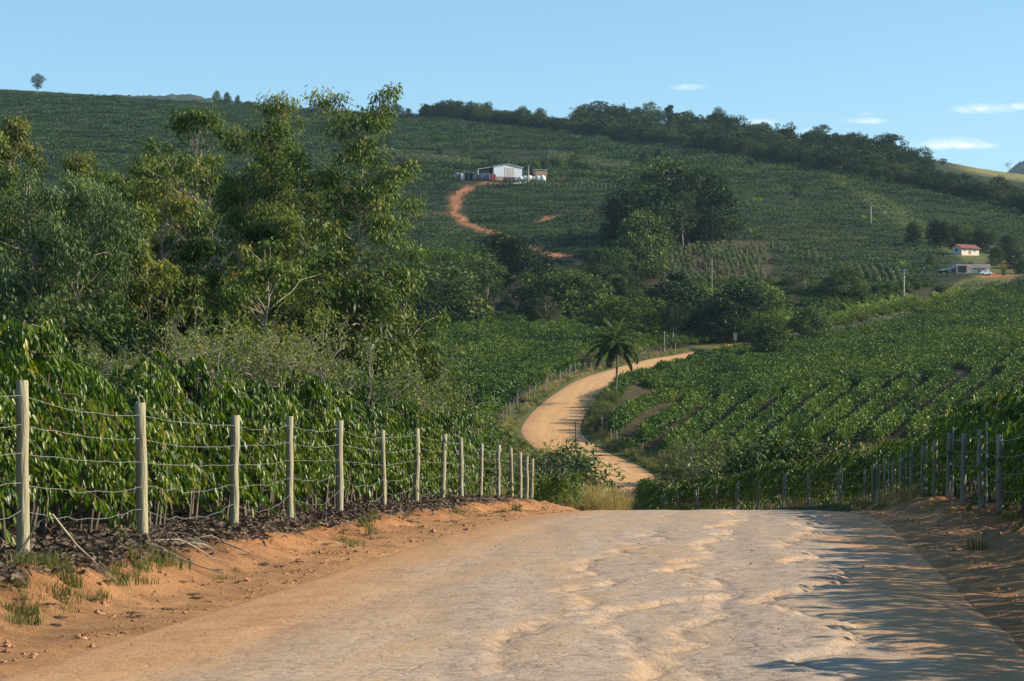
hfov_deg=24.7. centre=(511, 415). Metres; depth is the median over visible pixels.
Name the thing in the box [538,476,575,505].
coffee bush
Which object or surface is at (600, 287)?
valley tree
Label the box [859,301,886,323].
young palm
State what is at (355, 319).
understorey tree
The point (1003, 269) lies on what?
valley tree
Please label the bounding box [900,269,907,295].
utility pole
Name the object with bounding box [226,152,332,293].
eucalyptus tree
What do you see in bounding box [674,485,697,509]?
coffee bush
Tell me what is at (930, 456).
coffee bush
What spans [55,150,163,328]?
eucalyptus tree
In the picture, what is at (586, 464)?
shrub
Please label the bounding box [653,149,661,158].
valley tree
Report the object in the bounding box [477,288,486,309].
valley tree
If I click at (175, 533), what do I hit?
twig
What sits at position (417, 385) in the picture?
bare tree
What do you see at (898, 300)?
young palm
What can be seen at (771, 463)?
coffee bush
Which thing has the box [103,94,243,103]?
hill
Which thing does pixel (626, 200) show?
valley tree
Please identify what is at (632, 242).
valley tree
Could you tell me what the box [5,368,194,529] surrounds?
coffee bush
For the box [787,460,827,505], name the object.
coffee bush
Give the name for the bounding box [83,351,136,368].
understorey tree
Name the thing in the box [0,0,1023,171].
sky
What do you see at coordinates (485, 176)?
steel bin
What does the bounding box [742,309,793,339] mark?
valley tree
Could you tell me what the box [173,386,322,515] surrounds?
coffee bush
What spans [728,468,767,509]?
coffee bush
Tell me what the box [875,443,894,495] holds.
coffee bush
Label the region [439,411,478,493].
coffee bush
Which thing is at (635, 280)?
valley tree
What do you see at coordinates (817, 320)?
valley tree
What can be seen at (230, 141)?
eucalyptus tree
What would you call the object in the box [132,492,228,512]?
coffee bush
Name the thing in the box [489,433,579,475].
shrub
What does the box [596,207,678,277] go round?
valley tree
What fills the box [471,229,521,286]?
valley tree
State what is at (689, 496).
coffee bush
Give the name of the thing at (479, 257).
valley tree
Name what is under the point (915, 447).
coffee bush
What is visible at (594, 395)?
shrub
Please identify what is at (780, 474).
coffee bush
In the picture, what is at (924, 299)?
young palm
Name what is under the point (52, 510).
coffee bush
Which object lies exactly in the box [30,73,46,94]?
valley tree
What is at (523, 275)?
valley tree
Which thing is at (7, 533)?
coffee bush
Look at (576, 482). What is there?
coffee bush
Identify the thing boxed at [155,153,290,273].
eucalyptus tree
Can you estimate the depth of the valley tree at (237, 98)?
1589.43 m
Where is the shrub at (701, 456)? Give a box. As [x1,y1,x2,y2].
[669,445,739,482]
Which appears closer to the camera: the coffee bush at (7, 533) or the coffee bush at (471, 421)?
the coffee bush at (7, 533)
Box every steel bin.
[482,173,488,179]
[489,174,495,180]
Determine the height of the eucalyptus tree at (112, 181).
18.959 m
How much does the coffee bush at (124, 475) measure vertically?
2.131 m
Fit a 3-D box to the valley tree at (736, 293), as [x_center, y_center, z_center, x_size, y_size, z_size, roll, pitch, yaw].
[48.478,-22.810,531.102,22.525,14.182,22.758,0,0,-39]
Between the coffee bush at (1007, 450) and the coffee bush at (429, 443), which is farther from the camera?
the coffee bush at (429, 443)
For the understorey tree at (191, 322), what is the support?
on the ground
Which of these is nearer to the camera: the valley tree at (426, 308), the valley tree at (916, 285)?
the valley tree at (426, 308)
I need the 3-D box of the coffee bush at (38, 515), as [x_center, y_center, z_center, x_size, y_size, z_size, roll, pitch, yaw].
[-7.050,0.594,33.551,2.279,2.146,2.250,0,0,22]
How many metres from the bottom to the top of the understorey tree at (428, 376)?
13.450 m
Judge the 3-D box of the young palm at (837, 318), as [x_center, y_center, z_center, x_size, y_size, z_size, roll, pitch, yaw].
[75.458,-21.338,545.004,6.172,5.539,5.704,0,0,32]
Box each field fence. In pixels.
[488,345,664,422]
[519,180,617,190]
[600,415,659,458]
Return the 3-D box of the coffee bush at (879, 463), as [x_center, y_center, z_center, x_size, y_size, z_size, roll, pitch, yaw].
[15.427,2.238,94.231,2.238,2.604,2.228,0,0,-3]
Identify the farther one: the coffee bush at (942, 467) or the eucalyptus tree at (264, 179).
the eucalyptus tree at (264, 179)
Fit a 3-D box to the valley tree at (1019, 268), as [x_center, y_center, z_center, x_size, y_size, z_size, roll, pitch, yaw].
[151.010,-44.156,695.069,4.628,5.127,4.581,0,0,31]
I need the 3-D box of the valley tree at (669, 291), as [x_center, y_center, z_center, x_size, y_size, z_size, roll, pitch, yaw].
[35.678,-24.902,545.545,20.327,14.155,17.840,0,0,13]
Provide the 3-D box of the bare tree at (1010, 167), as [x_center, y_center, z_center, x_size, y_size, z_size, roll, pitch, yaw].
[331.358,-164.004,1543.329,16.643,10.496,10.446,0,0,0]
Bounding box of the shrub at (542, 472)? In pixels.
[494,450,592,493]
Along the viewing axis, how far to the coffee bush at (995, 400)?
50.42 m
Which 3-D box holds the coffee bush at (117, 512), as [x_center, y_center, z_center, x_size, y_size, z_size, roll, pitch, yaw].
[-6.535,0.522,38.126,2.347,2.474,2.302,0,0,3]
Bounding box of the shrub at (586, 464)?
[502,446,615,491]
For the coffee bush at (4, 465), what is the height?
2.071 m
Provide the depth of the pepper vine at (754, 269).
675.88 m
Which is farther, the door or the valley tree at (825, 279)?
the door
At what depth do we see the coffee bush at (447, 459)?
61.11 m
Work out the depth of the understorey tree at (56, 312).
107.80 m
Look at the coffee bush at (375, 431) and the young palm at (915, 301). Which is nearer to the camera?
the coffee bush at (375, 431)
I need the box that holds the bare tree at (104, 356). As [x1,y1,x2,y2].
[67,295,302,386]
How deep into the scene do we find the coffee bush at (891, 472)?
84.59 m
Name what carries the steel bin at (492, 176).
on the ground
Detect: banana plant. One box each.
[748,228,757,233]
[897,259,910,265]
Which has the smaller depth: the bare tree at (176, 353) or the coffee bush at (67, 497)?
the coffee bush at (67, 497)
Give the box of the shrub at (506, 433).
[479,410,519,453]
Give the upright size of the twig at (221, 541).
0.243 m
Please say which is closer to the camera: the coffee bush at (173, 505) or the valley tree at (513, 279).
the coffee bush at (173, 505)
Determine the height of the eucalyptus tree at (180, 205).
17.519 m
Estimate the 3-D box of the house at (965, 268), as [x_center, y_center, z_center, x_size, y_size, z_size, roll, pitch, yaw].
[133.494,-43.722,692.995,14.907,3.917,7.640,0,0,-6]
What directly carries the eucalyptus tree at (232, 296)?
on the ground
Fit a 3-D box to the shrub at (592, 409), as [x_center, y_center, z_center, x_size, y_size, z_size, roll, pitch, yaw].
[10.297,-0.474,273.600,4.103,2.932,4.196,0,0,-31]
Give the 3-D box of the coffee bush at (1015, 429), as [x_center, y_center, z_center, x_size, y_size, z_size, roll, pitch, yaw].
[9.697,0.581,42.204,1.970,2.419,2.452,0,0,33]
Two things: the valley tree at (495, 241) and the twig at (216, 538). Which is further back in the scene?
the valley tree at (495, 241)
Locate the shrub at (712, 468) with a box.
[676,455,734,483]
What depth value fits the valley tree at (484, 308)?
559.37 m
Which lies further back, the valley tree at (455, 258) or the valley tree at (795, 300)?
the valley tree at (795, 300)
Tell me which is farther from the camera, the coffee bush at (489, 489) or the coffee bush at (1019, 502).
the coffee bush at (489, 489)
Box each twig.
[128,532,204,543]
[131,543,223,572]
[150,539,227,561]
[172,537,229,553]
[178,541,216,550]
[184,532,250,553]
[184,535,241,548]
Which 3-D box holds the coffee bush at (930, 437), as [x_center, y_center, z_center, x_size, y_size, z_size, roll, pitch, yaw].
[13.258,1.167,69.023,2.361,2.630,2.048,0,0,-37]
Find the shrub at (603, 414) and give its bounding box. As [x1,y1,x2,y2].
[585,407,614,427]
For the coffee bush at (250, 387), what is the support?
on the ground
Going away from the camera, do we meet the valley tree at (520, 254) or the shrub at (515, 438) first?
the shrub at (515, 438)
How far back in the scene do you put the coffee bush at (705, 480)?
129.85 m
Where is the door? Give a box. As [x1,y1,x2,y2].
[505,168,513,176]
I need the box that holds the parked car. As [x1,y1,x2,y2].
[978,270,991,274]
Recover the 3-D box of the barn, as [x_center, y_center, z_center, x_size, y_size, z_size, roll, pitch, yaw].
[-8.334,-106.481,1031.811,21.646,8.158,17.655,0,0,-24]
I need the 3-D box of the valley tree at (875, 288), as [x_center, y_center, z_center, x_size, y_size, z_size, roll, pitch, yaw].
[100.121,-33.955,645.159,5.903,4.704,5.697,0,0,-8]
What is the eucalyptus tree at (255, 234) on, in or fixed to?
on the ground
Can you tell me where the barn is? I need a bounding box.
[463,164,523,180]
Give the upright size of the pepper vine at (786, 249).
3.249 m
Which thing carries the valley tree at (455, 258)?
on the ground
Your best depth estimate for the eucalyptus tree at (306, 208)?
129.71 m
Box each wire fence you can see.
[0,380,533,554]
[661,422,1022,513]
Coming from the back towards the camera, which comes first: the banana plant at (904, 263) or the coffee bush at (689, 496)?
the banana plant at (904, 263)
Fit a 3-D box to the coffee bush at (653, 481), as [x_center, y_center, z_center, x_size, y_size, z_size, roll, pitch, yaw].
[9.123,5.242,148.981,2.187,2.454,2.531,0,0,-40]
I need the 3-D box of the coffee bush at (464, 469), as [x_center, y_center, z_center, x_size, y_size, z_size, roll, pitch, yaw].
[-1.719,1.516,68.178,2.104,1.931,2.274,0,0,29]
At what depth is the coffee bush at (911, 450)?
76.33 m
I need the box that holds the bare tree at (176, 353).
[102,329,245,379]
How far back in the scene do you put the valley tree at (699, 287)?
558.06 m
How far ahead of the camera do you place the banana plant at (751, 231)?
758.34 m
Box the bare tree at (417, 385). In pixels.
[208,326,504,436]
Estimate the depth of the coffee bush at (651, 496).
141.83 m
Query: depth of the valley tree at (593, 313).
524.07 m
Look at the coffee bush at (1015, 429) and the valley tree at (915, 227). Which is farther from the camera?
the valley tree at (915, 227)
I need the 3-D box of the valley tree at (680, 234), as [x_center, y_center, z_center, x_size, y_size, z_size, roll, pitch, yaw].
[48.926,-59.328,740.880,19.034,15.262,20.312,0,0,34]
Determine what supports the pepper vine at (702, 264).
on the ground
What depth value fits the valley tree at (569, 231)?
789.76 m
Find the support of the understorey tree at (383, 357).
on the ground
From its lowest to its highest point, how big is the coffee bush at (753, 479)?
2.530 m
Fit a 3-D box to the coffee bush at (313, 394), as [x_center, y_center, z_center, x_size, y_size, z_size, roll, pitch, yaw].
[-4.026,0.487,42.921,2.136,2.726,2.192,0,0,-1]
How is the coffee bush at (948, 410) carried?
on the ground
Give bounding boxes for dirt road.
[0,315,1023,680]
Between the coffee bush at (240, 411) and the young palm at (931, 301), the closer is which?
the coffee bush at (240, 411)
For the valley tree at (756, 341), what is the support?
on the ground
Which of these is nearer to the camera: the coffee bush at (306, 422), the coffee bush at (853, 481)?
the coffee bush at (306, 422)
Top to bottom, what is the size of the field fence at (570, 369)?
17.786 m
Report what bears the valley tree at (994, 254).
on the ground
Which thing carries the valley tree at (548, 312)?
on the ground
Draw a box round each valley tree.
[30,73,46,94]
[212,90,222,103]
[220,92,231,104]
[235,95,241,104]
[311,99,332,111]
[353,265,393,287]
[386,261,497,321]
[389,104,403,116]
[392,286,453,326]
[403,108,411,117]
[405,244,480,290]
[415,240,506,301]
[418,105,434,118]
[436,109,446,117]
[436,148,443,153]
[440,299,475,321]
[453,270,477,286]
[457,291,483,307]
[466,258,510,309]
[468,289,490,312]
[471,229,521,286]
[476,276,501,296]
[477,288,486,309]
[492,277,507,293]
[495,233,556,284]
[496,280,530,311]
[498,287,525,307]
[504,276,523,311]
[507,272,534,285]
[507,272,539,296]
[510,271,588,314]
[516,296,553,321]
[524,295,564,322]
[527,161,542,174]
[535,270,594,295]
[538,266,616,320]
[540,159,550,171]
[555,158,568,169]
[565,309,573,319]
[567,226,573,237]
[568,153,581,166]
[577,246,623,308]
[578,276,614,308]
[578,293,677,331]
[579,153,591,160]
[590,306,603,321]
[592,186,660,236]
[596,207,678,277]
[597,234,612,250]
[599,182,697,252]
[599,199,642,255]
[604,233,664,280]
[604,266,640,293]
[604,271,628,297]
[606,247,635,267]
[609,295,640,314]
[611,275,628,295]
[616,154,707,233]
[616,270,643,290]
[620,285,646,304]
[622,279,703,325]
[632,204,675,267]
[633,304,670,326]
[638,149,650,162]
[642,101,658,116]
[648,229,678,257]
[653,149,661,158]
[658,301,691,337]
[659,171,729,226]
[659,205,691,246]
[659,298,699,326]
[663,269,692,303]
[664,105,673,127]
[667,191,700,244]
[668,167,730,233]
[674,284,775,342]
[678,183,747,243]
[679,206,728,247]
[685,296,755,342]
[690,281,724,315]
[709,106,726,122]
[730,291,783,321]
[738,322,789,352]
[739,281,794,322]
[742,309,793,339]
[746,159,755,167]
[757,122,769,128]
[776,275,798,286]
[782,265,825,293]
[785,295,805,303]
[786,304,841,338]
[790,182,802,198]
[801,271,812,279]
[813,123,831,135]
[816,277,841,290]
[819,263,872,300]
[870,285,882,292]
[903,220,925,244]
[913,281,920,289]
[922,220,948,244]
[925,253,934,265]
[928,285,948,300]
[938,158,947,165]
[939,219,953,240]
[944,224,966,246]
[961,224,975,244]
[968,226,994,250]
[985,245,1005,265]
[986,230,996,245]
[996,233,1018,253]
[1001,245,1023,268]
[1001,266,1006,274]
[1012,259,1023,273]
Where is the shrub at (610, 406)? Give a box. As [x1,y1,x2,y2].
[587,400,614,413]
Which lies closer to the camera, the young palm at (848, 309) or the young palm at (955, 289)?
the young palm at (848, 309)
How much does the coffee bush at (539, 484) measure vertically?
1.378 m
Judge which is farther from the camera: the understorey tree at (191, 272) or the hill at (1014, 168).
the hill at (1014, 168)
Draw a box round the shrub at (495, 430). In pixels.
[458,401,511,450]
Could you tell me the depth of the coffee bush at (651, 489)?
144.90 m
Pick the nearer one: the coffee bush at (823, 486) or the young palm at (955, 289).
the coffee bush at (823, 486)
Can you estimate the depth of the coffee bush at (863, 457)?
99.83 m
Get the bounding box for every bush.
[0,314,135,533]
[0,341,128,543]
[0,353,22,526]
[0,371,81,520]
[0,405,18,546]
[4,362,151,519]
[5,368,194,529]
[5,383,80,529]
[6,370,157,531]
[6,410,86,526]
[13,398,129,522]
[44,367,103,522]
[65,349,218,525]
[74,360,217,524]
[82,430,223,511]
[85,373,174,519]
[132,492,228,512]
[135,354,279,520]
[135,382,285,518]
[139,307,372,494]
[171,480,195,507]
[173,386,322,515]
[180,376,301,515]
[185,404,336,512]
[200,374,257,507]
[221,374,257,485]
[247,389,329,509]
[251,379,385,507]
[254,369,349,510]
[263,485,298,503]
[274,388,384,505]
[296,407,388,506]
[299,395,421,503]
[319,399,426,500]
[329,405,433,501]
[343,402,425,499]
[349,403,433,495]
[374,401,463,498]
[378,418,456,497]
[378,434,477,497]
[387,420,455,496]
[387,439,457,489]
[388,419,464,497]
[398,409,478,496]
[423,437,489,493]
[425,439,483,495]
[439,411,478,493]
[439,434,517,495]
[447,409,491,493]
[448,435,516,496]
[454,444,517,494]
[504,466,540,500]
[509,468,542,498]
[533,472,561,501]
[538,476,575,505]
[541,472,568,503]
[542,473,580,505]
[557,473,584,506]
[564,470,587,491]
[569,471,588,489]
[628,479,646,503]
[633,479,657,508]
[633,485,645,508]
[634,475,659,509]
[638,480,661,506]
[640,484,654,507]
[641,487,651,508]
[643,483,672,509]
[644,482,659,509]
[645,482,672,509]
[647,480,675,509]
[650,487,671,509]
[658,486,681,509]
[663,482,690,509]
[674,476,694,509]
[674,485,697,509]
[680,474,711,509]
[681,476,712,509]
[681,484,707,509]
[696,474,718,509]
[698,483,731,509]
[704,475,733,509]
[704,478,740,509]
[708,477,733,509]
[713,472,748,509]
[714,476,752,509]
[716,429,891,509]
[724,473,779,509]
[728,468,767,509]
[733,478,768,509]
[737,463,767,509]
[745,462,778,508]
[752,458,788,508]
[753,459,791,508]
[761,463,819,507]
[764,467,820,507]
[765,458,803,503]
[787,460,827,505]
[792,462,844,504]
[795,467,848,503]
[797,456,844,504]
[801,459,849,504]
[815,448,860,501]
[819,453,860,503]
[829,456,867,501]
[836,462,867,501]
[840,450,881,501]
[840,461,876,500]
[849,448,875,492]
[855,454,887,495]
[858,445,885,498]
[869,436,909,493]
[869,458,891,498]
[870,439,895,493]
[872,437,899,488]
[874,447,898,489]
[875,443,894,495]
[878,440,909,496]
[878,453,895,495]
[884,432,926,496]
[884,434,925,497]
[887,450,904,491]
[890,434,916,486]
[895,431,927,486]
[895,431,968,494]
[896,429,930,489]
[897,437,977,493]
[902,444,943,492]
[903,428,928,484]
[904,441,921,491]
[906,442,940,494]
[913,405,956,495]
[914,426,968,490]
[918,426,976,494]
[919,414,943,486]
[922,433,976,494]
[923,410,970,495]
[923,414,984,494]
[927,393,996,496]
[928,418,984,495]
[932,409,995,493]
[935,418,976,494]
[936,404,984,495]
[939,423,976,494]
[947,388,1010,496]
[948,394,1009,493]
[955,422,995,494]
[966,421,1023,514]
[968,391,1013,498]
[968,392,1023,511]
[969,407,1023,513]
[971,406,1018,503]
[972,394,1023,509]
[985,377,1023,497]
[987,410,1021,499]
[988,383,1023,500]
[1003,388,1023,484]
[1004,416,1023,490]
[1014,493,1023,511]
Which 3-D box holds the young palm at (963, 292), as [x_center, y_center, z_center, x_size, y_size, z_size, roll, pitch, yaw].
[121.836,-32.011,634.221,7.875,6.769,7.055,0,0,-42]
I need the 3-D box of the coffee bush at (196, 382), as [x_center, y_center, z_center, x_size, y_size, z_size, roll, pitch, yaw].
[-4.662,0.353,34.362,2.674,2.532,2.256,0,0,13]
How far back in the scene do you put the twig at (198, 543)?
25.54 m
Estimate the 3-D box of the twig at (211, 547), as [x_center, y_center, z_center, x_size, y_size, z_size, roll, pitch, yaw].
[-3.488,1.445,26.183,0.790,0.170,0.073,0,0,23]
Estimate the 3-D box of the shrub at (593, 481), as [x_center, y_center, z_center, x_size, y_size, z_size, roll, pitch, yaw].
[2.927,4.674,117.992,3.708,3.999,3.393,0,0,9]
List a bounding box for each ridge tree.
[850,131,867,147]
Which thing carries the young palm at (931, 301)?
on the ground
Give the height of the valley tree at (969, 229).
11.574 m
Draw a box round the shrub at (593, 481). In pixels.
[577,469,603,487]
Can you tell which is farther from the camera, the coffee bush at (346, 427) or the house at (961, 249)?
the house at (961, 249)
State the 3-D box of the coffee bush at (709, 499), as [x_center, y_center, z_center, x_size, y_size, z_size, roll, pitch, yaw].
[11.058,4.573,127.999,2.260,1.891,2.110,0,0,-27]
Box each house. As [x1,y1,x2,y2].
[937,262,990,274]
[949,244,980,254]
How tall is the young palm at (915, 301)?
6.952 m
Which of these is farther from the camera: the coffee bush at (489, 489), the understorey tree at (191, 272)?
the understorey tree at (191, 272)
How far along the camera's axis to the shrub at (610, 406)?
277.45 m
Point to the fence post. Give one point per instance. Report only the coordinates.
(575, 429)
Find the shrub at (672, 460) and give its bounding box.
[652,441,701,480]
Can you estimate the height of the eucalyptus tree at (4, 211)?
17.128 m
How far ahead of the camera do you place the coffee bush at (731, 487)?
122.26 m
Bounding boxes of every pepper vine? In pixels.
[680,256,684,264]
[692,246,696,253]
[696,259,701,266]
[701,260,706,268]
[702,244,706,253]
[713,260,717,269]
[716,253,721,261]
[725,266,730,274]
[741,265,746,273]
[747,267,752,276]
[751,265,757,274]
[763,255,766,263]
[784,244,788,252]
[798,249,802,257]
[805,250,809,258]
[812,252,817,260]
[827,257,832,266]
[875,274,880,281]
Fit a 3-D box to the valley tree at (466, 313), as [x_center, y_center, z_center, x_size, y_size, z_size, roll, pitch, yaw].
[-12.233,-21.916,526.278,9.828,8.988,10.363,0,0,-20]
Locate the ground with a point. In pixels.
(1006, 549)
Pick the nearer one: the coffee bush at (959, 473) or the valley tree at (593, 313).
the coffee bush at (959, 473)
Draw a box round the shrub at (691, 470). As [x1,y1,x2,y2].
[667,454,725,483]
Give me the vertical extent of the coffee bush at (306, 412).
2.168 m
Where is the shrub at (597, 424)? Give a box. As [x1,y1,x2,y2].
[586,413,610,430]
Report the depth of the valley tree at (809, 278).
664.98 m
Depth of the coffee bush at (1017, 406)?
44.23 m
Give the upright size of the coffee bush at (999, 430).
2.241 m
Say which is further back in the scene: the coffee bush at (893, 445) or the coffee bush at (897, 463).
the coffee bush at (893, 445)
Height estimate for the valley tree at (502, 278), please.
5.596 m
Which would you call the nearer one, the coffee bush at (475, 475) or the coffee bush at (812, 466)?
the coffee bush at (475, 475)
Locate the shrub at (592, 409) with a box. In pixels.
[581,400,613,418]
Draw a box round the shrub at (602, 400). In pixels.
[589,397,610,408]
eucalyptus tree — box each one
[0,114,91,301]
[0,131,29,299]
[0,167,154,361]
[0,187,99,322]
[0,195,157,322]
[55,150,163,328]
[59,202,210,363]
[61,165,164,347]
[89,151,186,277]
[98,105,309,348]
[126,170,226,350]
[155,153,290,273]
[170,161,324,357]
[181,237,339,392]
[210,168,279,267]
[214,124,295,283]
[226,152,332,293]
[229,89,322,296]
[230,210,358,337]
[245,189,366,321]
[271,81,435,370]
[302,266,412,354]
[357,267,454,493]
[374,288,422,343]
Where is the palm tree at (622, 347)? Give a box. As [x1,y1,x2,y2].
[586,317,644,389]
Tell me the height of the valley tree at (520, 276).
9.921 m
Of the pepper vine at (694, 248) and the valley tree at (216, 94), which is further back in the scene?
the valley tree at (216, 94)
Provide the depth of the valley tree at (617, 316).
514.01 m
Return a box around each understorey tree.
[0,287,133,363]
[0,291,64,332]
[24,264,191,352]
[51,256,189,297]
[54,294,169,367]
[58,347,117,381]
[70,259,229,334]
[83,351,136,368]
[97,256,290,357]
[141,264,340,380]
[248,269,408,384]
[270,274,410,353]
[297,328,430,408]
[312,353,385,494]
[324,364,405,496]
[367,370,438,494]
[389,341,477,494]
[427,378,488,436]
[439,373,488,417]
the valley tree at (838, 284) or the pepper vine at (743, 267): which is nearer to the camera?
the valley tree at (838, 284)
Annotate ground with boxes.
[0,89,1023,677]
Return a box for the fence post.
[561,421,576,456]
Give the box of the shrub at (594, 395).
[593,390,622,403]
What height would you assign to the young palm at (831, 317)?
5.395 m
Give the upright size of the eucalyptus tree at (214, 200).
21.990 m
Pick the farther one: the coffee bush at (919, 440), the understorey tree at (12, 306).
the understorey tree at (12, 306)
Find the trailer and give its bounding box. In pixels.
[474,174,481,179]
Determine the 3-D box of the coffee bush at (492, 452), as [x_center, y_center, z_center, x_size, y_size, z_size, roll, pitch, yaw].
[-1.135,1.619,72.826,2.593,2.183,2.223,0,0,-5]
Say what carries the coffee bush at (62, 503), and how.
on the ground
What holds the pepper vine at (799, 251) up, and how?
on the ground
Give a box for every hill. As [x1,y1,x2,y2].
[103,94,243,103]
[1007,161,1023,173]
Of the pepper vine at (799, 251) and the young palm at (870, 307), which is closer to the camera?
the young palm at (870, 307)
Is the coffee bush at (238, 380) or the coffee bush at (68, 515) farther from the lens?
the coffee bush at (238, 380)
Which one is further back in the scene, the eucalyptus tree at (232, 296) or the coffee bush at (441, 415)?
the eucalyptus tree at (232, 296)
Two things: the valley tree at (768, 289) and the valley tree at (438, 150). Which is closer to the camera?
the valley tree at (768, 289)
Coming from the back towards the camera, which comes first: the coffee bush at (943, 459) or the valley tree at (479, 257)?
the valley tree at (479, 257)
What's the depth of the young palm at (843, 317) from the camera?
547.27 m
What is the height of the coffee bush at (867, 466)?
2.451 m
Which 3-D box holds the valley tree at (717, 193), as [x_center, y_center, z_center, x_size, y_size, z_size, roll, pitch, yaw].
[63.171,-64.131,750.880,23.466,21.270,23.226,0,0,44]
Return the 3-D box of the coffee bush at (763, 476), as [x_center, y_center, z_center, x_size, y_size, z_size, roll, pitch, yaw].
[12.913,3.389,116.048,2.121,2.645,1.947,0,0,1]
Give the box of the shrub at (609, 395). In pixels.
[593,389,623,405]
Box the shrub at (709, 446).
[650,426,747,481]
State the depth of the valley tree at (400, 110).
1559.44 m
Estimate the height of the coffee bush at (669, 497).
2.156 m
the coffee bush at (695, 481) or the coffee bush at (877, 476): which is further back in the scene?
the coffee bush at (695, 481)
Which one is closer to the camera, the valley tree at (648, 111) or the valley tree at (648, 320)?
the valley tree at (648, 320)
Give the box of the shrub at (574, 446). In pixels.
[488,439,625,493]
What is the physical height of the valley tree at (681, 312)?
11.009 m
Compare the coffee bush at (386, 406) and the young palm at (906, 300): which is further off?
the young palm at (906, 300)
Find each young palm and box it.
[785,316,805,336]
[821,307,835,326]
[826,314,838,328]
[829,309,850,328]
[829,312,846,329]
[835,311,855,328]
[839,302,866,325]
[843,311,859,325]
[851,304,873,324]
[854,301,881,322]
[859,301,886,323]
[861,307,874,323]
[871,299,890,320]
[878,299,900,317]
[879,301,892,318]
[882,295,907,316]
[886,300,902,318]
[893,297,913,314]
[896,295,916,315]
[904,293,919,313]
[907,293,928,313]
[909,300,923,312]
[918,297,932,308]
[921,297,939,307]
[927,290,953,304]
[945,285,965,295]
[946,291,957,302]
[953,286,968,295]
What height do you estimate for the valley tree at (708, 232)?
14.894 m
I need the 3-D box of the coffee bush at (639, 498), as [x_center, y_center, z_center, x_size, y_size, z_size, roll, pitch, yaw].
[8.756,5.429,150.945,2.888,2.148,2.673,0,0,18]
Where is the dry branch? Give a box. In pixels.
[18,514,116,581]
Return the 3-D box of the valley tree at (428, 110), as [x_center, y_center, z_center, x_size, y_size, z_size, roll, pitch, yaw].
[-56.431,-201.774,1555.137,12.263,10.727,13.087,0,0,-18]
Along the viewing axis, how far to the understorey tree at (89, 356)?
98.98 m
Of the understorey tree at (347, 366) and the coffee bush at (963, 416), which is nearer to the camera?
the coffee bush at (963, 416)
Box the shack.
[532,169,547,177]
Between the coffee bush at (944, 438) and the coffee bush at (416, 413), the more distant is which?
the coffee bush at (944, 438)
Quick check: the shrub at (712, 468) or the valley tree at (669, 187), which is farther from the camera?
the valley tree at (669, 187)
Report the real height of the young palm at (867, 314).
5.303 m
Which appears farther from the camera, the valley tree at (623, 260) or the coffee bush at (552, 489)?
the valley tree at (623, 260)
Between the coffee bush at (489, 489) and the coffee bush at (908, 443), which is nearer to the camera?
the coffee bush at (489, 489)
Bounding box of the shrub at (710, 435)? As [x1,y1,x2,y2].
[693,433,775,460]
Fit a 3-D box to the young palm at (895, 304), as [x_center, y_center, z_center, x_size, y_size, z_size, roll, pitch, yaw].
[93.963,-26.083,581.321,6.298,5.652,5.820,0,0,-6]
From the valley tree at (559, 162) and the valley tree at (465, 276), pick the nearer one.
the valley tree at (465, 276)
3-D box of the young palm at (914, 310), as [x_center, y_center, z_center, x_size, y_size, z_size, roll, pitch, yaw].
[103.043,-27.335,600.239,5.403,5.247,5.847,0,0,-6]
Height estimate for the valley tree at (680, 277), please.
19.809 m
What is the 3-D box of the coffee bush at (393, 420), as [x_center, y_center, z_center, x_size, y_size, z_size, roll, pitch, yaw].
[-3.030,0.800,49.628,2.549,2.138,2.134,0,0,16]
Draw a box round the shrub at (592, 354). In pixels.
[568,349,605,369]

